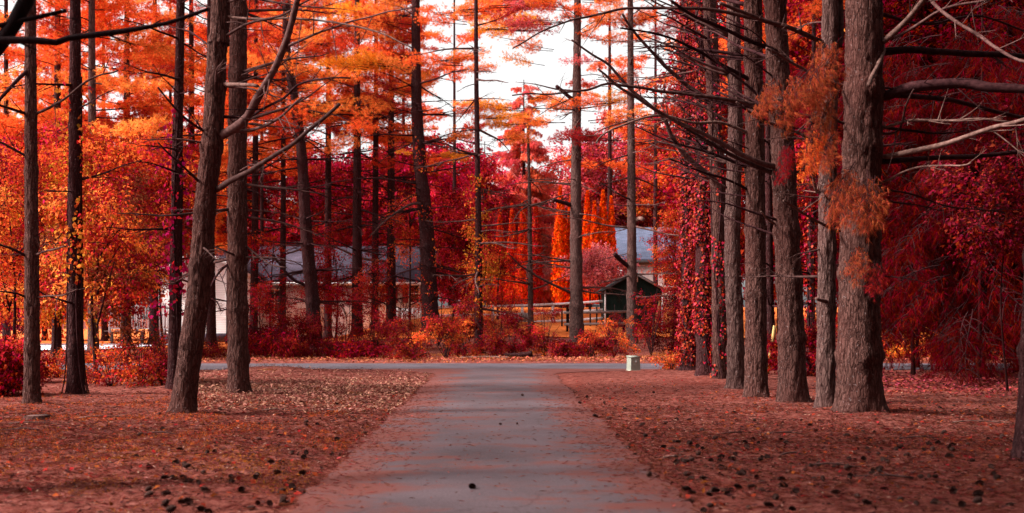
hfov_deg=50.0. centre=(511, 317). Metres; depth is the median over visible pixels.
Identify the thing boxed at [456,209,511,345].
broadleaf tree
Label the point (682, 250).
ivy vine
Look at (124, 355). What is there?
shrub
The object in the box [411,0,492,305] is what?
pine tree
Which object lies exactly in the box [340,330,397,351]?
shrub
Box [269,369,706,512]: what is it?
driveway
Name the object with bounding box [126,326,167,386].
shrub
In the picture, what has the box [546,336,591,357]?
shrub
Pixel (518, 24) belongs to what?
pine tree
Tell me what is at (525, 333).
shrub
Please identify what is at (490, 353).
verge grass
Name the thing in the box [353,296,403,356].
shrub
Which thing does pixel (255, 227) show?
pine tree
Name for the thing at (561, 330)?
lawn
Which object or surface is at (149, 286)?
broadleaf tree
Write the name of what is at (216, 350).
shrub
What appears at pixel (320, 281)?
broadleaf tree
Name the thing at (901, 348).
shrub
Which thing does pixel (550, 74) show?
sky
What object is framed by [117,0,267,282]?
pine tree
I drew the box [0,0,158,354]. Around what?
pine tree
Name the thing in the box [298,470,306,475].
pine cone
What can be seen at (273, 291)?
window
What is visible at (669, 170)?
broadleaf tree
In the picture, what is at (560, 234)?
cypress tree
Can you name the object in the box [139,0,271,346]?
pine tree
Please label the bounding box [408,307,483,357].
shrub
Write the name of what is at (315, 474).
fallen leaves
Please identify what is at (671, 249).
broadleaf tree
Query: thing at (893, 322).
hemlock tree
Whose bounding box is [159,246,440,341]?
house
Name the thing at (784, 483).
pine cone
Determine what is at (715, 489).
pine cone
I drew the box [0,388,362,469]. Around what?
fallen leaves
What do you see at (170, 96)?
pine tree
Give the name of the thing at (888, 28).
broadleaf tree
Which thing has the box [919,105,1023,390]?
broadleaf tree
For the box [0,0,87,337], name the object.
pine tree
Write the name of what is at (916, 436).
fallen stick
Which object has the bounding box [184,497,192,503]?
pine cone
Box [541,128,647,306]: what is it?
broadleaf tree
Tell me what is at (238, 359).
pine tree
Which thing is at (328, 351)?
shrub
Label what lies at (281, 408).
fallen stick
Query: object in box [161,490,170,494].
pine cone
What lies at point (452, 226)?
broadleaf tree
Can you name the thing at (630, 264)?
pine tree
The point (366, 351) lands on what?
shrub
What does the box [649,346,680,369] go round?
shrub
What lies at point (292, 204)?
broadleaf tree
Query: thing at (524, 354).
fallen log
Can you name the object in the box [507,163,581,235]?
broadleaf tree
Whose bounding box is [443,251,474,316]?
broadleaf tree
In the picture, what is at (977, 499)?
pine cone
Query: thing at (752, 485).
pine cone
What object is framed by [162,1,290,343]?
pine tree
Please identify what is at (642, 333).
shrub
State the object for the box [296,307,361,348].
shrub
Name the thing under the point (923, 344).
shrub
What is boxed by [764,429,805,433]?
fallen stick
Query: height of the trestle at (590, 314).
1.563 m
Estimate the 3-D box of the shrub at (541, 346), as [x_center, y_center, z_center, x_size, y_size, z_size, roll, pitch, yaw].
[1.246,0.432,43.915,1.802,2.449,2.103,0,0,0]
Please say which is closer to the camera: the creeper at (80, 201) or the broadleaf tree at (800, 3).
the creeper at (80, 201)
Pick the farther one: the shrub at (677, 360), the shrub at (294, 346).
the shrub at (294, 346)
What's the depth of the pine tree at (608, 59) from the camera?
83.92 m
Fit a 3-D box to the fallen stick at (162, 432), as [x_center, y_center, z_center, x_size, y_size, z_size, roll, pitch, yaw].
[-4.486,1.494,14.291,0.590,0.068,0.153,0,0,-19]
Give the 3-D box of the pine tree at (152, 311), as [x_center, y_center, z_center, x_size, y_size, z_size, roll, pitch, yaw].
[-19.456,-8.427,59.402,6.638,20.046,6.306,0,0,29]
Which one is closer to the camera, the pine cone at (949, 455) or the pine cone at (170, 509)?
the pine cone at (170, 509)
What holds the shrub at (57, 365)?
on the ground at (618, 378)
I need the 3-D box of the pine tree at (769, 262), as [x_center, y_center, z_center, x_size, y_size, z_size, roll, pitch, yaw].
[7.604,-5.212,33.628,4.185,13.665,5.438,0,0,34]
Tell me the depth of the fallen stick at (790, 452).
12.13 m
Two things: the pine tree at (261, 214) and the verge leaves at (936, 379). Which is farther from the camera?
the pine tree at (261, 214)
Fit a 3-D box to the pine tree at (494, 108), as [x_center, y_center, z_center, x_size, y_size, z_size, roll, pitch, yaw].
[0.799,-5.319,54.391,6.180,12.513,5.854,0,0,0]
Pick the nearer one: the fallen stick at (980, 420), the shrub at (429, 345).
the fallen stick at (980, 420)
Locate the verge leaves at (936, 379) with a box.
[882,367,1018,396]
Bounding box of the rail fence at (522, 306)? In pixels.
[438,300,602,321]
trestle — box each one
[560,307,568,325]
[588,305,598,325]
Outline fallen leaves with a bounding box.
[0,373,1021,510]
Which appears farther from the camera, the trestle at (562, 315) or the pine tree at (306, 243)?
the trestle at (562, 315)
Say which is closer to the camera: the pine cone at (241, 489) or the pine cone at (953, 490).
the pine cone at (953, 490)
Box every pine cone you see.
[144,491,152,496]
[145,486,151,491]
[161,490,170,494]
[161,499,169,505]
[164,505,176,512]
[177,499,186,503]
[183,463,190,467]
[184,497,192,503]
[196,506,205,510]
[200,486,208,491]
[238,486,244,492]
[288,483,295,489]
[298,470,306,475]
[469,483,475,488]
[681,486,691,490]
[700,507,706,512]
[710,486,719,492]
[733,483,742,488]
[740,469,745,474]
[747,483,756,488]
[763,501,773,506]
[772,493,778,499]
[779,481,788,487]
[788,506,795,510]
[792,488,799,493]
[844,464,849,469]
[861,499,871,504]
[876,466,882,471]
[944,453,952,457]
[949,488,957,493]
[958,500,965,506]
[972,490,983,495]
[972,496,982,502]
[975,480,983,485]
[993,474,1000,479]
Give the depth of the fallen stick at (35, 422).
15.68 m
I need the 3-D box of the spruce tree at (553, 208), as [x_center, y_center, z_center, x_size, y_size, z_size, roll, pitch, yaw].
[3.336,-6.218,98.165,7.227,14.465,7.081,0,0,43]
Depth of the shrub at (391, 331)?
49.69 m
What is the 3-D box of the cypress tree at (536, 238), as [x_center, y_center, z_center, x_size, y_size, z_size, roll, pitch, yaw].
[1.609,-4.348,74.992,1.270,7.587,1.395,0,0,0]
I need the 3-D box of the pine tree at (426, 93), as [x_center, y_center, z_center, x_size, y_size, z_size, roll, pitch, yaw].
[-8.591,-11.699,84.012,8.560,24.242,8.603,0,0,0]
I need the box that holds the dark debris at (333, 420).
[0,374,1023,512]
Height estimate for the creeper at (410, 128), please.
10.989 m
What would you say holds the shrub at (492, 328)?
on the ground at (618, 378)
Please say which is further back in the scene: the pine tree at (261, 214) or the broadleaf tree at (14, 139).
the pine tree at (261, 214)
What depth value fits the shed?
57.99 m
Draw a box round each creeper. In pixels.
[41,74,111,393]
[145,107,198,386]
[403,117,443,332]
[460,173,496,348]
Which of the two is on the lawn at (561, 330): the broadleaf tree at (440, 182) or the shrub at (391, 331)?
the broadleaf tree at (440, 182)
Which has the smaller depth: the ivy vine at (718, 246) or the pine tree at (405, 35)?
the ivy vine at (718, 246)
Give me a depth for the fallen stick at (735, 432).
14.72 m
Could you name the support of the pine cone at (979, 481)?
on the ground at (618, 378)
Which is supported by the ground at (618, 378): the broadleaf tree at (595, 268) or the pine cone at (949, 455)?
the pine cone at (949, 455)
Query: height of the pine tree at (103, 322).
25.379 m
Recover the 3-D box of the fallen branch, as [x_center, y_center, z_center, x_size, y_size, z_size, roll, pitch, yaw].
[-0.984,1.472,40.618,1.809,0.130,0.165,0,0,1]
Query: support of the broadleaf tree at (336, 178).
on the lawn at (561, 330)
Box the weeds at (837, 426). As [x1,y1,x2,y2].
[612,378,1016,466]
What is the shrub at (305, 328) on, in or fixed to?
on the ground at (618, 378)
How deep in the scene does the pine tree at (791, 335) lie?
19.38 m
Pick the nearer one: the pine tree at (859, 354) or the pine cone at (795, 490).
the pine cone at (795, 490)
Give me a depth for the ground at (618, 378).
14.05 m
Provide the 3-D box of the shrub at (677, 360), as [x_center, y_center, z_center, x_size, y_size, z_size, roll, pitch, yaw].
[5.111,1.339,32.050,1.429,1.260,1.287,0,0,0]
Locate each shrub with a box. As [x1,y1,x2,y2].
[0,326,50,397]
[0,327,59,381]
[41,345,99,377]
[62,341,152,387]
[85,346,105,362]
[91,314,202,382]
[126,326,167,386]
[167,341,222,358]
[204,336,254,357]
[215,314,315,358]
[256,311,330,356]
[257,301,333,349]
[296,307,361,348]
[296,334,368,358]
[322,317,367,345]
[331,339,392,358]
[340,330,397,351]
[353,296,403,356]
[376,320,412,345]
[379,318,424,356]
[383,294,434,347]
[387,339,430,360]
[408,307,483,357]
[423,308,473,349]
[429,311,459,345]
[448,294,481,352]
[467,317,517,355]
[472,315,501,335]
[483,303,518,339]
[492,302,533,352]
[510,327,540,337]
[521,298,561,355]
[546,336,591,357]
[567,327,616,357]
[586,304,640,356]
[603,323,627,343]
[629,288,677,355]
[642,297,680,354]
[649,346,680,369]
[664,349,680,370]
[666,319,680,354]
[767,326,806,373]
[804,312,837,375]
[836,314,837,334]
[882,336,926,358]
[907,333,930,356]
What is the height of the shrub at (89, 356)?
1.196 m
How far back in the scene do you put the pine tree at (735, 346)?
23.07 m
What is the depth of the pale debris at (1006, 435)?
13.39 m
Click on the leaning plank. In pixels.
(773, 335)
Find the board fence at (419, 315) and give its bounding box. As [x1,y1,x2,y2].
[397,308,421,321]
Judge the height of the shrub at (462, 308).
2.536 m
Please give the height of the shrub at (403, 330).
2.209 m
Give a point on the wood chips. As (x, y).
(285, 389)
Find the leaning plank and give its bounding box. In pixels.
[767,325,776,373]
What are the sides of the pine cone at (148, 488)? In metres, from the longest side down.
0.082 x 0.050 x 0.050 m
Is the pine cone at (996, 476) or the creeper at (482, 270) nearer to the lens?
the pine cone at (996, 476)
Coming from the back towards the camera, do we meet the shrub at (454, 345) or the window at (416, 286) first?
the window at (416, 286)
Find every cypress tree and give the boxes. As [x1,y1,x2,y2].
[491,209,506,303]
[502,203,519,304]
[513,200,527,303]
[527,199,543,306]
[548,185,569,306]
[564,194,570,301]
[582,190,591,306]
[585,189,617,303]
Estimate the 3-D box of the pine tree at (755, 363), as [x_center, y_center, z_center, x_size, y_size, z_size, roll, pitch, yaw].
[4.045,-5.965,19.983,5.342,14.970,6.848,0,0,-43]
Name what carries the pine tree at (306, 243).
on the ground at (618, 378)
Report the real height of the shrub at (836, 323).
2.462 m
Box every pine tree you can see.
[0,0,85,342]
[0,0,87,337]
[0,0,117,403]
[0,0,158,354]
[0,0,196,355]
[0,0,208,56]
[2,0,146,393]
[44,0,199,344]
[66,0,147,340]
[104,0,223,344]
[105,0,248,389]
[108,0,226,307]
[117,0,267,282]
[117,0,335,392]
[135,0,415,413]
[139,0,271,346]
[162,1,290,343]
[189,0,381,346]
[195,0,317,331]
[201,4,308,337]
[225,0,362,333]
[247,0,410,336]
[249,0,447,325]
[258,0,394,338]
[313,0,523,334]
[319,0,440,328]
[350,4,452,192]
[397,0,572,352]
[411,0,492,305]
[464,0,652,341]
[466,90,587,330]
[488,0,819,402]
[543,0,680,343]
[561,10,660,256]
[562,0,726,378]
[582,0,770,397]
[595,0,679,283]
[624,0,695,370]
[627,0,711,375]
[639,0,744,388]
[718,0,817,369]
[719,0,843,407]
[726,0,844,366]
[745,0,1023,412]
[1009,249,1023,461]
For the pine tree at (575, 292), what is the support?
on the ground at (618, 378)
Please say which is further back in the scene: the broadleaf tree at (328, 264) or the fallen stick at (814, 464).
the broadleaf tree at (328, 264)
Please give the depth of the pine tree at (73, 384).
22.22 m
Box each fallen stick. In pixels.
[2,426,39,430]
[9,418,68,423]
[79,413,137,417]
[146,430,176,433]
[264,407,301,410]
[663,453,685,458]
[724,428,752,433]
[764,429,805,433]
[779,451,805,455]
[813,462,860,466]
[837,470,913,478]
[899,435,947,438]
[952,419,1014,423]
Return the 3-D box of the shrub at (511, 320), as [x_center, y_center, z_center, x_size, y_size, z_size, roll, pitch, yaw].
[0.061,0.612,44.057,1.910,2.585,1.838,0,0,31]
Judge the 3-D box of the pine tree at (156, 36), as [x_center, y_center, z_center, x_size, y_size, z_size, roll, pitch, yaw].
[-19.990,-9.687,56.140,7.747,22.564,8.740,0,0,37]
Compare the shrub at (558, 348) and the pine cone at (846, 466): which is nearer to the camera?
the pine cone at (846, 466)
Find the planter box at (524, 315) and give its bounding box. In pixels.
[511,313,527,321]
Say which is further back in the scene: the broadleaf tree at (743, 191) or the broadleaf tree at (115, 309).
the broadleaf tree at (743, 191)
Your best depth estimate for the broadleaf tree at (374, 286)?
55.96 m
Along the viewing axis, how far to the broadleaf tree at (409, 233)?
57.00 m
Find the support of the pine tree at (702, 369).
on the ground at (618, 378)
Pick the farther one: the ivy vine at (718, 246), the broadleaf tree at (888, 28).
the broadleaf tree at (888, 28)
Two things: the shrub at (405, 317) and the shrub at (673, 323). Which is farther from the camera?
the shrub at (405, 317)
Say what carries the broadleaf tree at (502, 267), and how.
on the ground at (618, 378)
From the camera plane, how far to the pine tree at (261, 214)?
77.95 m
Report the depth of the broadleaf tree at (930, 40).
31.19 m
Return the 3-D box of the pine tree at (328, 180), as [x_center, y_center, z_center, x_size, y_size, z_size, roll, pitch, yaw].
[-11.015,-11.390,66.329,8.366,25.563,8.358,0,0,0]
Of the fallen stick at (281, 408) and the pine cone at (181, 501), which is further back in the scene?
the fallen stick at (281, 408)
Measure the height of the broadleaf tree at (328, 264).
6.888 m
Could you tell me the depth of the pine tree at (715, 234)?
27.16 m
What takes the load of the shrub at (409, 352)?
on the ground at (618, 378)
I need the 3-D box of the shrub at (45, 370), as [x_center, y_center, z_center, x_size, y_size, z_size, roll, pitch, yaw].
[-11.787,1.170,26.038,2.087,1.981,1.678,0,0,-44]
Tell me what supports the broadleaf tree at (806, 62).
on the ground at (618, 378)
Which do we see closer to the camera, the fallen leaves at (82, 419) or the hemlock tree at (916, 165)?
the fallen leaves at (82, 419)
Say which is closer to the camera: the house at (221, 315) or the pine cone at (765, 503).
the pine cone at (765, 503)
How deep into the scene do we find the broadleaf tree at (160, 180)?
41.52 m
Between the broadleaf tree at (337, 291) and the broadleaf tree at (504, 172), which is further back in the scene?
the broadleaf tree at (504, 172)
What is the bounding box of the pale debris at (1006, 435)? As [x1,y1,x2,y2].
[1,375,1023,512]
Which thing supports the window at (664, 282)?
in the house at (641, 245)
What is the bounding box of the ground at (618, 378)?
[0,319,1023,512]
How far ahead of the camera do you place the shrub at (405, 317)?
47.88 m
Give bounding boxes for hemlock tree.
[797,0,1023,378]
[837,2,1023,386]
[837,73,1023,371]
[904,5,1023,372]
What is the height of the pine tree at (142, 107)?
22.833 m
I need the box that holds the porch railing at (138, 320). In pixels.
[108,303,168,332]
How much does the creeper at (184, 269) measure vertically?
5.984 m
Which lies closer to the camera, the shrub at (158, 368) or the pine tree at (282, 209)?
the shrub at (158, 368)
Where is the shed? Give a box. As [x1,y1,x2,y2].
[596,275,665,326]
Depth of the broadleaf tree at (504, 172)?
98.69 m
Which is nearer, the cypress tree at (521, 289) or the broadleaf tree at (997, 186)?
the broadleaf tree at (997, 186)
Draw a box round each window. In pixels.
[263,289,279,316]
[411,285,419,303]
[663,267,677,286]
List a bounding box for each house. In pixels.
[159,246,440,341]
[615,227,680,305]
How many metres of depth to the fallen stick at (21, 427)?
14.66 m
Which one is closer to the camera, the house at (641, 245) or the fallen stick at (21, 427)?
the fallen stick at (21, 427)
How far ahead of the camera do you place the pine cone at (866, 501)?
8.91 m
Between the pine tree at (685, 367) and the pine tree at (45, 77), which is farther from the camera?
the pine tree at (45, 77)
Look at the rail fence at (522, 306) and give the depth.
60.57 m
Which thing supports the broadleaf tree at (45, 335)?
on the lawn at (561, 330)
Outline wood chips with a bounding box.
[197,364,434,416]
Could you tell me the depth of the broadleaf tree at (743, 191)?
54.24 m
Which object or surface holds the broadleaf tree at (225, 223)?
on the lawn at (561, 330)
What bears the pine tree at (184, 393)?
on the ground at (618, 378)
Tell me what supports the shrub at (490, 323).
on the ground at (618, 378)
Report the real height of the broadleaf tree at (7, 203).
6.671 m
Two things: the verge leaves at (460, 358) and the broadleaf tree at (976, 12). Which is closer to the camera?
the broadleaf tree at (976, 12)
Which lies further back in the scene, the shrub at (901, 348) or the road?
the shrub at (901, 348)
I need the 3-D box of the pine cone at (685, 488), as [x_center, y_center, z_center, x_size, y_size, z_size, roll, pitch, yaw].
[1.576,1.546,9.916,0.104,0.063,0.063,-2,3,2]
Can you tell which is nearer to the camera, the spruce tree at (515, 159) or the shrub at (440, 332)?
the shrub at (440, 332)
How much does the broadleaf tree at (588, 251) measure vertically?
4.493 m
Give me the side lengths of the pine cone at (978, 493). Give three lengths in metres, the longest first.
0.101 x 0.062 x 0.062 m
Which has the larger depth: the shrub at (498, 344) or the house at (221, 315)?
the house at (221, 315)
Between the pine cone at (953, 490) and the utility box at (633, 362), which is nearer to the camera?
the pine cone at (953, 490)
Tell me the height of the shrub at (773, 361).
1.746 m
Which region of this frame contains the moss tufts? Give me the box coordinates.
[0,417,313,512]
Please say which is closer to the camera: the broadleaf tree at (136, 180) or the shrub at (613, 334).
the broadleaf tree at (136, 180)
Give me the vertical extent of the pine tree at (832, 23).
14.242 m
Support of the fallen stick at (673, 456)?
on the ground at (618, 378)
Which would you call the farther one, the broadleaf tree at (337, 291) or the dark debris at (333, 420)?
the broadleaf tree at (337, 291)
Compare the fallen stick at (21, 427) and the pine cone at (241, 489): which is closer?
the pine cone at (241, 489)
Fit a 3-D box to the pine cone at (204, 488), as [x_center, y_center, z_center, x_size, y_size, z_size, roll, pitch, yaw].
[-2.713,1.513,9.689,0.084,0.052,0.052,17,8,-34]
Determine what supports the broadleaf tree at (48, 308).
on the ground at (618, 378)
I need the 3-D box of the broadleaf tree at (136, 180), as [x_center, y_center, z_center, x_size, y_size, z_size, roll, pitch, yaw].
[-10.328,-1.290,30.011,3.293,5.728,3.350,0,0,-18]
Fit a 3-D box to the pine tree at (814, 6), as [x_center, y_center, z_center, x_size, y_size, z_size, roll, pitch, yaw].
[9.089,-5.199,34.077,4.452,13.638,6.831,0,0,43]
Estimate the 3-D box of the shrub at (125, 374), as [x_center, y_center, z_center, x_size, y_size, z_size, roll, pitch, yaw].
[-9.253,1.329,25.105,2.421,1.654,1.519,0,0,28]
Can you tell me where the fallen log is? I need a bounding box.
[504,351,532,357]
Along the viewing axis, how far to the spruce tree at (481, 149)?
95.80 m
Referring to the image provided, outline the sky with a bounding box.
[0,0,837,318]
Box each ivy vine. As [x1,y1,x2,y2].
[673,0,695,370]
[687,0,711,372]
[698,16,727,378]
[802,113,818,362]
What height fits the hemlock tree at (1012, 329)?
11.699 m
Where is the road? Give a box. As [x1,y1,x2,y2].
[47,363,1019,369]
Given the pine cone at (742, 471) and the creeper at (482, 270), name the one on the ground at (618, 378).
the pine cone at (742, 471)
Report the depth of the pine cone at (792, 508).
8.71 m
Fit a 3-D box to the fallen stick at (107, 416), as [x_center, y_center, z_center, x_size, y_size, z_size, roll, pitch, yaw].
[-6.087,1.496,16.654,0.900,0.065,0.270,0,0,-39]
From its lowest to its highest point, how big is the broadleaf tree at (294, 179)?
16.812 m
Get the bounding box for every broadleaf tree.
[0,93,48,338]
[0,120,67,325]
[0,137,54,329]
[0,137,87,347]
[0,150,112,366]
[1,108,161,351]
[2,122,87,340]
[21,167,169,383]
[82,164,189,370]
[84,107,149,338]
[84,138,185,346]
[102,137,227,353]
[183,143,267,259]
[217,153,323,254]
[219,134,381,260]
[247,270,284,325]
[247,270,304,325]
[248,229,299,325]
[266,136,434,245]
[294,231,335,322]
[315,212,364,338]
[320,277,366,337]
[335,125,487,265]
[343,238,395,329]
[347,250,390,335]
[383,188,439,330]
[387,275,420,324]
[400,121,527,305]
[413,186,496,319]
[413,260,470,317]
[435,166,518,208]
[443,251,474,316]
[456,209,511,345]
[483,238,525,318]
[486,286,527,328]
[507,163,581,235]
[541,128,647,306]
[552,105,674,226]
[555,239,617,308]
[568,246,643,308]
[614,117,679,226]
[639,203,681,332]
[640,0,772,311]
[657,262,680,336]
[660,0,817,331]
[720,0,844,321]
[791,1,956,338]
[800,0,1007,367]
[881,0,1023,364]
[908,0,1023,348]
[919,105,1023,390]
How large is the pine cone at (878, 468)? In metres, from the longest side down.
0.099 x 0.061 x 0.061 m
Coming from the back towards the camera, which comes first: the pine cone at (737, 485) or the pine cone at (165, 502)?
the pine cone at (737, 485)
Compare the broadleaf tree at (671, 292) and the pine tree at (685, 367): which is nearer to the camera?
the pine tree at (685, 367)
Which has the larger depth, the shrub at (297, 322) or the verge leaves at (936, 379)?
the shrub at (297, 322)
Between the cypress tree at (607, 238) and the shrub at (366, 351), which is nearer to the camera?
the shrub at (366, 351)
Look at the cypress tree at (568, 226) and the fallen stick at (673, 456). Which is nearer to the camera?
the fallen stick at (673, 456)
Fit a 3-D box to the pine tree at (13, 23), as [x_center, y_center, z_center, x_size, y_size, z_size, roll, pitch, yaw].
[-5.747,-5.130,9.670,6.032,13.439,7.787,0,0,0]
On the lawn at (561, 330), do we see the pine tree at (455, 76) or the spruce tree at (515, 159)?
the spruce tree at (515, 159)
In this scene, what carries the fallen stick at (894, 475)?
on the ground at (618, 378)
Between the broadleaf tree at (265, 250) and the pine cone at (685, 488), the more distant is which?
the broadleaf tree at (265, 250)
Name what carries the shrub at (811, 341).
on the ground at (618, 378)
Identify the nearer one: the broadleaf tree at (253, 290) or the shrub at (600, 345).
the shrub at (600, 345)
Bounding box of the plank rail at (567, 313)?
[564,308,626,331]
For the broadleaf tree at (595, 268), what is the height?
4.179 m
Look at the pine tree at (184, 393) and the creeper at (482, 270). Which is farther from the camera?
the creeper at (482, 270)
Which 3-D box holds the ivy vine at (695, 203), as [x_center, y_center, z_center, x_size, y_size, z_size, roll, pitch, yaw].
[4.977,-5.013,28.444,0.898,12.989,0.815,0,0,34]
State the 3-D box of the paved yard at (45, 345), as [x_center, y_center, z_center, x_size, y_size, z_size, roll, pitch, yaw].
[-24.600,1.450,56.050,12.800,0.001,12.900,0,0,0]
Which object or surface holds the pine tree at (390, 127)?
on the ground at (618, 378)
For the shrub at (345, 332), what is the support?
on the ground at (618, 378)
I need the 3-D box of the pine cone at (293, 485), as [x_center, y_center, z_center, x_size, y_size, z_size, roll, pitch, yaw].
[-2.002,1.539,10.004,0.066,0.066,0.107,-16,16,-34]
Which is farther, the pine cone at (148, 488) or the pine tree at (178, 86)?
the pine tree at (178, 86)
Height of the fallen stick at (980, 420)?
0.068 m
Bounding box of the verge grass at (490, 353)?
[124,340,923,362]
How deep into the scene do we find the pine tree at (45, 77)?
65.96 m
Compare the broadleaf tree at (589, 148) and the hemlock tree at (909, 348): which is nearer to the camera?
the hemlock tree at (909, 348)
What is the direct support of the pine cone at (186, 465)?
on the ground at (618, 378)
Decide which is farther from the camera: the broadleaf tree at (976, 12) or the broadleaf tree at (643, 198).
the broadleaf tree at (643, 198)
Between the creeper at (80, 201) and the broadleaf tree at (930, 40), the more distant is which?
the broadleaf tree at (930, 40)
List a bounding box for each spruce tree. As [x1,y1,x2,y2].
[442,141,507,304]
[469,79,585,306]
[527,167,593,306]
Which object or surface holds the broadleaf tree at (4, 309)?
on the ground at (618, 378)
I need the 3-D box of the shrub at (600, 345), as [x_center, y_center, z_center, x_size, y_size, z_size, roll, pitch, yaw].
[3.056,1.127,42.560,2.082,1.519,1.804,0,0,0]
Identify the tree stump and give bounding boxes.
[23,414,52,420]
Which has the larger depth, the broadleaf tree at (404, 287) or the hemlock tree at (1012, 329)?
the broadleaf tree at (404, 287)
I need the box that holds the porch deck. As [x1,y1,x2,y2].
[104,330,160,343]
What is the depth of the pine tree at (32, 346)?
19.68 m
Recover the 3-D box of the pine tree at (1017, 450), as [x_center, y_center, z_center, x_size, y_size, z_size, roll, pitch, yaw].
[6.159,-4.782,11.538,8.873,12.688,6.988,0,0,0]
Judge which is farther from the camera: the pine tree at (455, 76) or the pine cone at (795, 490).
the pine tree at (455, 76)
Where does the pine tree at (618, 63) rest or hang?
on the ground at (618, 378)
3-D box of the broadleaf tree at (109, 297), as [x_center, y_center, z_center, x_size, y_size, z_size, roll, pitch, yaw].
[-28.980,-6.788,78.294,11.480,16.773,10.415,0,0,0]
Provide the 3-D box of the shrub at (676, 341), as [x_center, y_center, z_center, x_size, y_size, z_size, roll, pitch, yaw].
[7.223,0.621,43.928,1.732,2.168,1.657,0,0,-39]
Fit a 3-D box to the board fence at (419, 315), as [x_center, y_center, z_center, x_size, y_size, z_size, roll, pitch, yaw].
[-5.564,-0.096,64.023,2.340,0.994,0.095,0,0,0]
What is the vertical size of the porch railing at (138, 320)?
1.692 m
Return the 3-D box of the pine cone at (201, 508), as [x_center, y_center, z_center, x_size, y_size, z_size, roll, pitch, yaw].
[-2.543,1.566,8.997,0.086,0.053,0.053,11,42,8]
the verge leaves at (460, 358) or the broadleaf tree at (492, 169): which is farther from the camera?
the broadleaf tree at (492, 169)
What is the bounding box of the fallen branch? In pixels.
[462,356,509,358]
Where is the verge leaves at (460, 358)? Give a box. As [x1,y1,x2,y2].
[121,354,999,362]
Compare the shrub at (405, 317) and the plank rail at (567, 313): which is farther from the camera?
the plank rail at (567, 313)
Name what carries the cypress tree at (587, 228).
on the lawn at (561, 330)
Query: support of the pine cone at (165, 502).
on the ground at (618, 378)
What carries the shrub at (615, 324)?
on the ground at (618, 378)
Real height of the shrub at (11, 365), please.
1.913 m
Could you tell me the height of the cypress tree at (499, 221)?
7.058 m
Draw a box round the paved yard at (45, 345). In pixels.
[40,343,167,349]
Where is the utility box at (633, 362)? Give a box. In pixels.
[626,355,640,370]
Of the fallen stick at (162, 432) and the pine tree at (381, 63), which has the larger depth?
the pine tree at (381, 63)
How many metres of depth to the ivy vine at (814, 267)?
33.92 m
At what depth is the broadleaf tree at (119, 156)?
39.63 m
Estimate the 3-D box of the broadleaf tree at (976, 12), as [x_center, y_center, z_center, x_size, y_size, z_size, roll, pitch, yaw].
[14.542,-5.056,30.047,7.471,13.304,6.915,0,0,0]
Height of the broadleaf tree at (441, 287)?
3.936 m
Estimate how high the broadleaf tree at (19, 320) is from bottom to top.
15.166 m
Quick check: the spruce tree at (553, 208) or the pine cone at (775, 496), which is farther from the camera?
the spruce tree at (553, 208)
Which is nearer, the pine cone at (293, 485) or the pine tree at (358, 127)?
the pine cone at (293, 485)
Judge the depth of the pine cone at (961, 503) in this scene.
8.76 m
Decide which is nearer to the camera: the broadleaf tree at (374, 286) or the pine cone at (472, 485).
the pine cone at (472, 485)
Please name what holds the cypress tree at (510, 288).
on the lawn at (561, 330)
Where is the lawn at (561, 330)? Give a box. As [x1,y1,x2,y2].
[0,307,882,348]
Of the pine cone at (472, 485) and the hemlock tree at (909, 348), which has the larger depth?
the hemlock tree at (909, 348)
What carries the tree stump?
on the ground at (618, 378)

